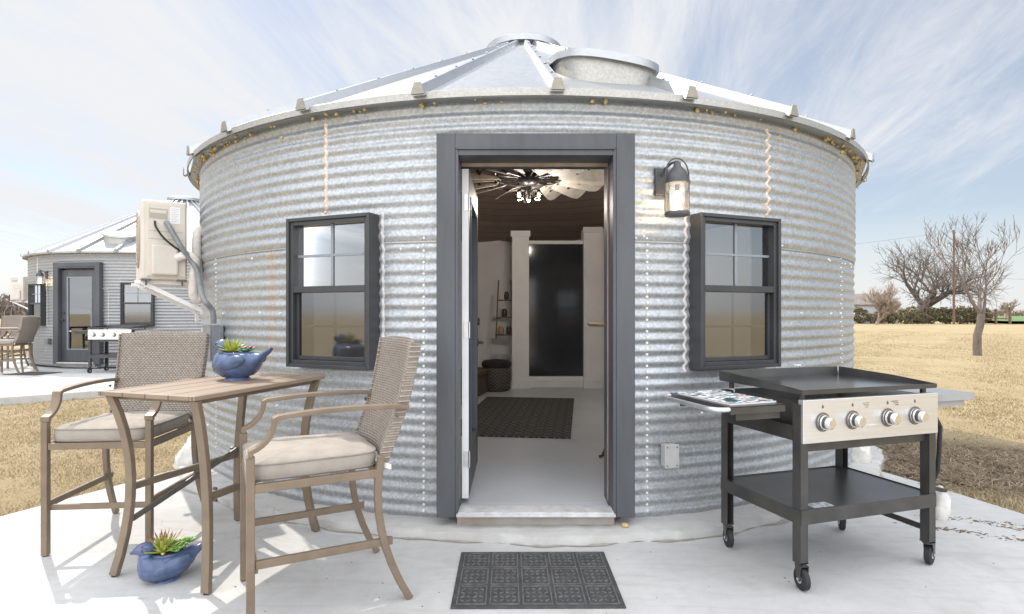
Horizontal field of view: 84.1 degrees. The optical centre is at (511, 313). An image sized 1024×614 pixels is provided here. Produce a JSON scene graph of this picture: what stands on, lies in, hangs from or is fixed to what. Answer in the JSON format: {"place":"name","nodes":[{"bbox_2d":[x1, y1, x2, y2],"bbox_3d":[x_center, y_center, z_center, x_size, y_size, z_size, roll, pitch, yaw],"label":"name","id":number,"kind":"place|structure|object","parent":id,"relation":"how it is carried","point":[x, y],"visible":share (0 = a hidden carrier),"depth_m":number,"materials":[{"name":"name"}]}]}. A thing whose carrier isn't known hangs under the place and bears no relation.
{"place":"outdoors","nodes":[
{"label":"outdoors","id":0,"kind":"place"},
{"bbox_2d":[0,357,115,404],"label":"patio","id":1,"kind":"structure","parent":0,"point":[21,389],"depth_m":9.94,"materials":[{"name":"concrete"}]},
{"bbox_2d":[0,315,28,368],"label":"bar chair","id":2,"kind":"object","parent":1,"relation":"on","point":[10,321],"visible":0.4,"depth_m":13.21,"materials":[{"name":"brown metal"}]},
{"bbox_2d":[0,327,39,371],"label":"bistro table","id":3,"kind":"object","parent":1,"relation":"on","point":[20,350],"visible":0.45,"depth_m":11.88,"materials":[{"name":"brown metal"}]},
{"bbox_2d":[0,315,40,373],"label":"bar chair","id":4,"kind":"object","parent":1,"relation":"on","point":[27,330],"visible":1,"depth_m":11.61,"materials":[{"name":"brown metal"}]},
{"bbox_2d":[2,372,62,375],"bbox_3d":[-9.750,1.214,11.550,0.775,0.012,0.585,0,0,8],"label":"door mat","id":5,"kind":"object","parent":1,"relation":"on","point":[33,373],"depth_m":11.49,"materials":[{"name":"rubber"}]},
{"bbox_2d":[20,196,201,367],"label":"grain bin house","id":6,"kind":"structure","parent":1,"relation":"on","point":[91,278],"depth_m":12.73,"materials":[{"name":"grey metal"}]},
{"bbox_2d":[10,276,27,308],"bbox_3d":[-13.362,-0.508,15.680,0.545,1.017,0.852,0,0,-12],"label":"air conditioner","id":7,"kind":"object","parent":6,"relation":"attached to","point":[18,289],"visible":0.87,"depth_m":15.31,"materials":[{"name":"white paint"}]},
{"bbox_2d":[28,283,46,324],"bbox_3d":[-10.884,-0.217,13.095,0.688,0.960,0.460,0,0,8],"label":"window","id":8,"kind":"structure","parent":6,"relation":"in","point":[37,296],"depth_m":13.02,"materials":[{"name":"grey"}]},
{"bbox_2d":[36,269,47,284],"bbox_3d":[-10.610,-0.829,12.801,0.152,0.341,0.245,0,0,1],"label":"wall lantern","id":9,"kind":"object","parent":6,"relation":"attached to","point":[39,273],"depth_m":12.76,"materials":[{"name":"metal"}]},
{"bbox_2d":[45,338,49,343],"bbox_3d":[-10.508,0.620,12.841,0.108,0.138,0.066,0,0,23],"label":"outlet box","id":10,"kind":"object","parent":6,"relation":"attached to","point":[47,340],"visible":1,"depth_m":12.81,"materials":[{"name":"grey"}]},
{"bbox_2d":[59,270,93,361],"bbox_3d":[-9.682,0.043,12.706,0.935,2.045,0.144,0,0,8],"label":"door","id":11,"kind":"structure","parent":6,"relation":"in","point":[77,285],"depth_m":12.71,"materials":[{"name":"paint"}]},
{"bbox_2d":[120,282,154,325],"bbox_3d":[-8.373,-0.217,12.706,0.650,0.960,0.312,0,0,-14],"label":"window","id":12,"kind":"structure","parent":6,"relation":"in","point":[131,313],"depth_m":12.68,"materials":[{"name":"grey metal"}]},
{"bbox_2d":[69,325,162,372],"bbox_3d":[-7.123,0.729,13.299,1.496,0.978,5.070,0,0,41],"label":"griddle","id":13,"kind":"object","parent":1,"relation":"on","point":[107,336],"visible":0.65,"depth_m":11.67,"materials":[{"name":"metal"}]},
{"bbox_2d":[0,348,189,515],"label":"grass","id":14,"kind":"structure","parent":0,"point":[74,417],"depth_m":5.40,"materials":[{"name":"beige plant"}]},
{"bbox_2d":[0,469,1023,613],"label":"patio","id":15,"kind":"structure","parent":0,"point":[856,566],"depth_m":2.87,"materials":[{"name":"concrete"}]},
{"bbox_2d":[40,331,209,556],"bbox_3d":[-2.272,0.708,3.436,0.600,1.188,0.766,0,0,-5],"label":"bar chair","id":16,"kind":"object","parent":15,"relation":"on","point":[149,357],"visible":0.73,"depth_m":3.38,"materials":[{"name":"beige wicker"}]},
{"bbox_2d":[129,541,201,584],"bbox_3d":[-1.678,1.200,2.800,0.349,0.200,0.196,0,0,-38],"label":"bird planter","id":17,"kind":"object","parent":15,"relation":"on","point":[165,568],"visible":0.84,"depth_m":2.72,"materials":[{"name":"blue ceramic"}]},
{"bbox_2d":[137,528,184,554],"bbox_3d":[-1.711,1.111,2.761,0.204,0.119,0.219,0,0,0],"label":"succulent","id":18,"kind":"object","parent":17,"relation":"in","point":[162,543],"visible":0.98,"depth_m":2.75,"materials":[{"name":"green plant"}]},
{"bbox_2d":[167,536,196,551],"bbox_3d":[-1.649,1.139,2.799,0.122,0.039,0.144,0,0,0],"label":"succulent","id":19,"kind":"object","parent":17,"relation":"in","point":[185,541],"visible":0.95,"depth_m":2.80,"materials":[{"name":"green plant"}]},
{"bbox_2d":[175,441,191,468],"bbox_3d":[-2.718,1.221,4.862,0.266,0.293,0.325,0,0,0],"label":"rock","id":20,"kind":"object","parent":15,"relation":"on","point":[184,456],"visible":0.28,"depth_m":4.73,"materials":[{"name":"white stone"}]},
{"bbox_2d":[98,373,324,595],"bbox_3d":[-1.570,0.838,3.100,0.625,0.927,0.950,0,0,18],"label":"bistro table","id":21,"kind":"object","parent":15,"relation":"on","point":[197,393],"visible":0.91,"depth_m":2.83,"materials":[{"name":"brown wood"}]},
{"bbox_2d":[212,339,272,380],"bbox_3d":[-1.538,0.260,3.230,0.398,0.228,0.224,0,0,16],"label":"bird planter","id":22,"kind":"object","parent":21,"relation":"on","point":[235,366],"visible":0.85,"depth_m":3.16,"materials":[{"name":"blue ceramic"}]},
{"bbox_2d":[218,339,245,351],"bbox_3d":[-1.588,0.180,3.225,0.168,0.090,0.158,0,0,0],"label":"succulent","id":23,"kind":"object","parent":22,"relation":"on","point":[233,346],"visible":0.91,"depth_m":3.21,"materials":[{"name":"green plant"}]},
{"bbox_2d":[238,346,255,351],"bbox_3d":[-1.514,0.200,3.222,0.092,0.036,0.083,0,0,22],"label":"succulent","id":24,"kind":"object","parent":22,"relation":"in","point":[246,349],"visible":1,"depth_m":3.21,"materials":[{"name":"green plant"}]},
{"bbox_2d":[240,336,420,613],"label":"bar chair","id":25,"kind":"object","parent":15,"relation":"on","point":[384,408],"visible":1,"depth_m":2.56,"materials":[{"name":"beige wicker"}]},
{"bbox_2d":[183,32,873,524],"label":"grain bin house","id":26,"kind":"structure","parent":15,"relation":"on","point":[343,230],"depth_m":3.65,"materials":[{"name":"metal"}]},
{"bbox_2d":[131,199,202,320],"bbox_3d":[-3.071,-0.435,5.089,0.545,1.017,0.852,0,0,-36],"label":"air conditioner","id":27,"kind":"object","parent":26,"relation":"attached to","point":[158,265],"visible":0.94,"depth_m":4.74,"materials":[{"name":"beige"}]},
{"bbox_2d":[154,220,180,251],"bbox_3d":[-2.833,-0.645,4.781,0.090,0.254,0.317,0,0,40],"label":"control cable","id":28,"kind":"object","parent":27,"relation":"attached to","point":[164,238],"visible":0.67,"depth_m":4.69,"materials":[{"name":"black rubber"}]},
{"bbox_2d":[174,226,203,304],"bbox_3d":[-2.709,-0.422,4.867,0.143,0.686,0.339,0,0,33],"label":"refrigerant line","id":29,"kind":"object","parent":27,"relation":"attached to","point":[195,256],"visible":0.68,"depth_m":4.85,"materials":[{"name":"white plastic"}]},
{"bbox_2d":[164,220,216,323],"bbox_3d":[-2.545,-0.351,4.577,0.755,0.856,0.219,0,0,38],"label":"conduit","id":30,"kind":"object","parent":26,"relation":"attached to","point":[202,296],"visible":1,"depth_m":4.68,"materials":[{"name":"grey plastic"}]},
{"bbox_2d":[203,324,223,361],"bbox_3d":[-2.290,0.220,4.350,0.168,0.278,0.101,0,0,45],"label":"disconnect box","id":31,"kind":"object","parent":26,"relation":"attached to","point":[216,332],"visible":0.66,"depth_m":4.28,"materials":[{"name":"grey metal"}]},
{"bbox_2d":[286,212,379,369],"bbox_3d":[-1.142,-0.137,3.615,0.660,0.960,0.380,0,0,19],"label":"window","id":32,"kind":"structure","parent":26,"relation":"in","point":[329,327],"depth_m":3.61,"materials":[{"name":"grey"}]},
{"bbox_2d":[462,169,483,497],"bbox_3d":[-0.289,0.122,3.963,0.144,2.045,0.915,0,0,0],"label":"door","id":33,"kind":"structure","parent":26,"relation":"in","point":[470,320],"depth_m":3.57,"materials":[{"name":"paint"}]},
{"bbox_2d":[461,367,488,403],"bbox_3d":[-0.660,0.999,8.100,0.420,0.340,1.500,0,0,12],"label":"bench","id":34,"kind":"object","parent":26,"relation":"on","point":[483,380],"visible":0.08,"depth_m":8.27,"materials":[{"name":"brown wood"}]},
{"bbox_2d":[482,359,510,391],"bbox_3d":[-0.240,0.939,8.750,0.460,0.480,0.460,0,0,0],"label":"basket","id":35,"kind":"object","parent":26,"relation":"on","point":[499,376],"visible":0.93,"depth_m":8.56,"materials":[{"name":"wicker"}]},
{"bbox_2d":[495,280,511,338],"bbox_3d":[-0.120,-0.075,9.212,0.302,0.955,0.225,0,0,0],"label":"ladder shelf","id":36,"kind":"object","parent":26,"relation":"attached to","point":[496,334],"visible":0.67,"depth_m":9.21,"materials":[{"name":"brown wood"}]},
{"bbox_2d":[498,326,503,333],"bbox_3d":[-0.180,0.262,9.170,0.100,0.130,0.100,0,0,0],"label":"pot","id":37,"kind":"object","parent":36,"relation":"on","point":[500,329],"visible":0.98,"depth_m":9.13,"materials":[{"name":"brown ceramic"}]},
{"bbox_2d":[502,309,506,316],"bbox_3d":[-0.120,-0.018,9.215,0.090,0.130,0.090,0,0,0],"label":"pot","id":38,"kind":"object","parent":36,"relation":"on","point":[504,312],"visible":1,"depth_m":9.18,"materials":[{"name":"black ceramic"}]},
{"bbox_2d":[504,292,508,299],"bbox_3d":[-0.090,-0.298,9.260,0.080,0.130,0.080,0,0,0],"label":"pot","id":39,"kind":"object","parent":36,"relation":"on","point":[506,295],"visible":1,"depth_m":9.23,"materials":[{"name":"black ceramic"}]},
{"bbox_2d":[506,326,511,333],"bbox_3d":[-0.050,0.262,9.170,0.090,0.130,0.090,0,0,0],"label":"pot","id":40,"kind":"object","parent":36,"relation":"on","point":[508,329],"visible":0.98,"depth_m":9.13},
{"bbox_2d":[461,397,573,438],"bbox_3d":[0.100,1.173,6.670,1.220,0.012,2.520,0,0,7],"label":"rug","id":41,"kind":"object","parent":26,"relation":"on","point":[524,417],"visible":0.79,"depth_m":6.39,"materials":[{"name":"black fabric"}]},
{"bbox_2d":[461,169,603,202],"bbox_3d":[0.190,-2.119,6.721,1.921,1.563,1.930,0,0,0],"label":"windmill fan","id":42,"kind":"object","parent":26,"relation":"hanging from","point":[575,183],"visible":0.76,"depth_m":6.68},
{"bbox_2d":[661,443,678,468],"bbox_3d":[0.961,0.863,3.461,0.096,0.143,0.067,0,0,-14],"label":"outlet box","id":43,"kind":"object","parent":26,"relation":"attached to","point":[669,455],"visible":1,"depth_m":3.43,"materials":[{"name":"grey plastic"}]},
{"bbox_2d":[654,158,690,217],"bbox_3d":[0.945,-0.749,3.378,0.152,0.341,0.245,0,0,-36],"label":"wall lantern","id":44,"kind":"object","parent":26,"relation":"attached to","point":[677,175],"depth_m":3.34,"materials":[{"name":"metal"}]},
{"bbox_2d":[688,212,780,369],"bbox_3d":[1.425,-0.137,3.611,0.656,0.960,0.378,0,0,-21],"label":"window","id":45,"kind":"structure","parent":26,"relation":"in","point":[732,327],"depth_m":3.61,"materials":[{"name":"grey"}]},
{"bbox_2d":[173,447,888,546],"bbox_3d":[0.117,1.296,6.779,7.254,0.001,7.257,0,0,0],"label":"grime","id":46,"kind":"object","parent":15,"relation":"on","point":[555,545],"visible":0.18,"depth_m":3.27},
{"bbox_2d":[450,552,625,608],"bbox_3d":[0.114,1.294,2.790,0.775,0.012,0.585,0,0,0],"label":"door mat","id":47,"kind":"object","parent":15,"relation":"on","point":[535,580],"depth_m":2.73,"materials":[{"name":"rubber"}]},
{"bbox_2d":[234,515,1023,613],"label":"dirt crumbs","id":48,"kind":"object","parent":15,"relation":"on","point":[1019,529],"visible":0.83,"depth_m":3.42,"materials":[{"name":"brown soil"}]},
{"bbox_2d":[661,366,974,590],"bbox_3d":[1.809,0.809,3.072,2.014,0.978,0.665,0,0,-18],"label":"griddle","id":49,"kind":"object","parent":15,"relation":"on","point":[842,410],"visible":1,"depth_m":2.87,"materials":[{"name":"black metal"}]},
{"bbox_2d":[678,390,775,404],"bbox_3d":[1.073,0.420,2.864,0.272,0.009,0.402,0,0,-20],"label":"magazine","id":50,"kind":"object","parent":49,"relation":"on","point":[725,397],"visible":1,"depth_m":2.82,"materials":[{"name":"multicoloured paper"}]},
{"bbox_2d":[851,446,871,462],"bbox_3d":[2.931,1.171,4.877,0.279,0.357,0.300,0,0,-33],"label":"rock","id":51,"kind":"object","parent":15,"relation":"on","point":[860,454],"visible":0.16,"depth_m":4.74,"materials":[{"name":"white stone"}]},
{"bbox_2d":[936,485,950,520],"bbox_3d":[2.712,1.194,3.601,0.119,0.224,0.109,0,0,37],"label":"propane tank","id":52,"kind":"object","parent":15,"relation":"on","point":[943,506],"visible":0.66,"depth_m":3.56,"materials":[{"name":"white metal"}]},
{"bbox_2d":[0,314,1023,515],"bbox_3d":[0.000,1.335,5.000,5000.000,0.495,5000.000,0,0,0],"label":"ground","id":53,"kind":"structure","parent":0,"point":[1013,328],"depth_m":8.04,"materials":[{"name":"beige plant"}]},
{"bbox_2d":[0,293,27,318],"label":"trees","id":54,"kind":"object","parent":53,"relation":"on","point":[7,308],"visible":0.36,"depth_m":144.36,"materials":[{"name":"brown plant"}]},
{"bbox_2d":[174,435,884,544],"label":"kerb","id":55,"kind":"structure","parent":53,"relation":"on","point":[688,525],"depth_m":3.36,"materials":[{"name":"concrete"}]},
{"bbox_2d":[853,306,870,323],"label":"hedge shrub","id":56,"kind":"object","parent":53,"relation":"on","point":[857,318],"visible":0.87,"depth_m":78.20,"materials":[{"name":"green plant"}]},
{"bbox_2d":[853,294,897,322],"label":"shed","id":57,"kind":"structure","parent":53,"relation":"on","point":[867,305],"depth_m":81.50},
{"bbox_2d":[865,311,888,323],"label":"hedge shrub","id":58,"kind":"object","parent":53,"relation":"on","point":[873,320],"visible":0.69,"depth_m":77.63,"materials":[{"name":"plant"}]},
{"bbox_2d":[856,282,902,324],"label":"bare tree","id":59,"kind":"object","parent":53,"relation":"on","point":[883,303],"visible":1,"depth_m":68.90,"materials":[{"name":"brown plant"}]},
{"bbox_2d":[884,312,898,323],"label":"hedge shrub","id":60,"kind":"object","parent":53,"relation":"on","point":[891,318],"visible":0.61,"depth_m":77.78,"materials":[{"name":"green plant"}]},
{"bbox_2d":[893,306,922,323],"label":"hedge shrub","id":61,"kind":"object","parent":53,"relation":"on","point":[905,315],"visible":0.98,"depth_m":76.96,"materials":[{"name":"green plant"}]},
{"bbox_2d":[906,313,933,323],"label":"hedge shrub","id":62,"kind":"object","parent":53,"relation":"on","point":[928,317],"visible":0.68,"depth_m":77.45,"materials":[{"name":"plant"}]},
{"bbox_2d":[921,306,940,323],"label":"hedge shrub","id":63,"kind":"object","parent":53,"relation":"on","point":[935,317],"visible":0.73,"depth_m":77.61,"materials":[{"name":"green plant"}]},
{"bbox_2d":[869,239,1012,323],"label":"bare tree","id":64,"kind":"object","parent":53,"relation":"on","point":[931,299],"visible":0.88,"depth_m":79.89,"materials":[{"name":"brown plant"}]},
{"bbox_2d":[936,307,957,323],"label":"hedge shrub","id":65,"kind":"object","parent":53,"relation":"on","point":[947,318],"visible":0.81,"depth_m":77.41,"materials":[{"name":"green plant"}]},
{"bbox_2d":[952,230,958,323],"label":"utility pole","id":66,"kind":"object","parent":53,"relation":"on","point":[953,317],"visible":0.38,"depth_m":74.92,"materials":[{"name":"brown wood"}]},
{"bbox_2d":[948,305,971,323],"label":"hedge shrub","id":67,"kind":"object","parent":53,"relation":"on","point":[960,309],"visible":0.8,"depth_m":77.02,"materials":[{"name":"green plant"}]},
{"bbox_2d":[901,305,1023,315],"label":"trees","id":68,"kind":"object","parent":53,"relation":"on","point":[1020,313],"visible":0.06,"depth_m":258.42,"materials":[{"name":"green plant"}]},
{"bbox_2d":[913,211,1023,355],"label":"bare tree","id":69,"kind":"object","parent":53,"relation":"on","point":[977,335],"visible":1,"depth_m":18.32,"materials":[{"name":"brown plant"}]},
{"bbox_2d":[961,307,989,323],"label":"hedge shrub","id":70,"kind":"object","parent":53,"relation":"on","point":[974,320],"visible":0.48,"depth_m":76.98,"materials":[{"name":"green plant"}]},
{"bbox_2d":[971,308,993,322],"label":"hedge shrub","id":71,"kind":"object","parent":53,"relation":"on","point":[989,316],"visible":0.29,"depth_m":77.74,"materials":[{"name":"green plant"}]},
{"bbox_2d":[985,307,1011,323],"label":"rail fence","id":72,"kind":"object","parent":53,"relation":"on","point":[995,312],"visible":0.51,"depth_m":75.92,"materials":[{"name":"brown wood"}]},
{"bbox_2d":[999,299,1021,321],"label":"bare tree","id":73,"kind":"object","parent":53,"relation":"on","point":[1004,308],"visible":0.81,"depth_m":91.68,"materials":[{"name":"brown plant"}]},
{"bbox_2d":[0,0,1023,309],"label":"sky","id":74,"kind":"structure","parent":0,"point":[102,102],"materials":[{"name":"blue"}]},
{"bbox_2d":[587,322,603,457],"bbox_3d":[1.020,0.625,4.750,0.770,1.108,0.770,0,0,0],"label":"bar table","id":75,"kind":"object","parent":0,"point":[597,324],"visible":0.14,"depth_m":4.62,"materials":[{"name":"brown wood"}]},
{"bbox_2d":[853,330,1023,513],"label":"grass","id":76,"kind":"structure","parent":0,"point":[1002,419],"depth_m":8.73,"materials":[{"name":"beige plant"}]},
{"bbox_2d":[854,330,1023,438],"bbox_3d":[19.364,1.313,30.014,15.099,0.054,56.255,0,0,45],"label":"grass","id":77,"kind":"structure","parent":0,"point":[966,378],"depth_m":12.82,"materials":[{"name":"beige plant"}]},
{"bbox_2d":[898,308,1023,315],"bbox_3d":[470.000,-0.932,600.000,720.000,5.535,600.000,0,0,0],"label":"hills","id":78,"kind":"structure","parent":0,"point":[972,309],"depth_m":325.27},
{"bbox_2d":[899,316,1023,320],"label":"green field","id":79,"kind":"structure","parent":0,"point":[1017,318],"depth_m":119.62,"materials":[{"name":"green plant"}]}
]}

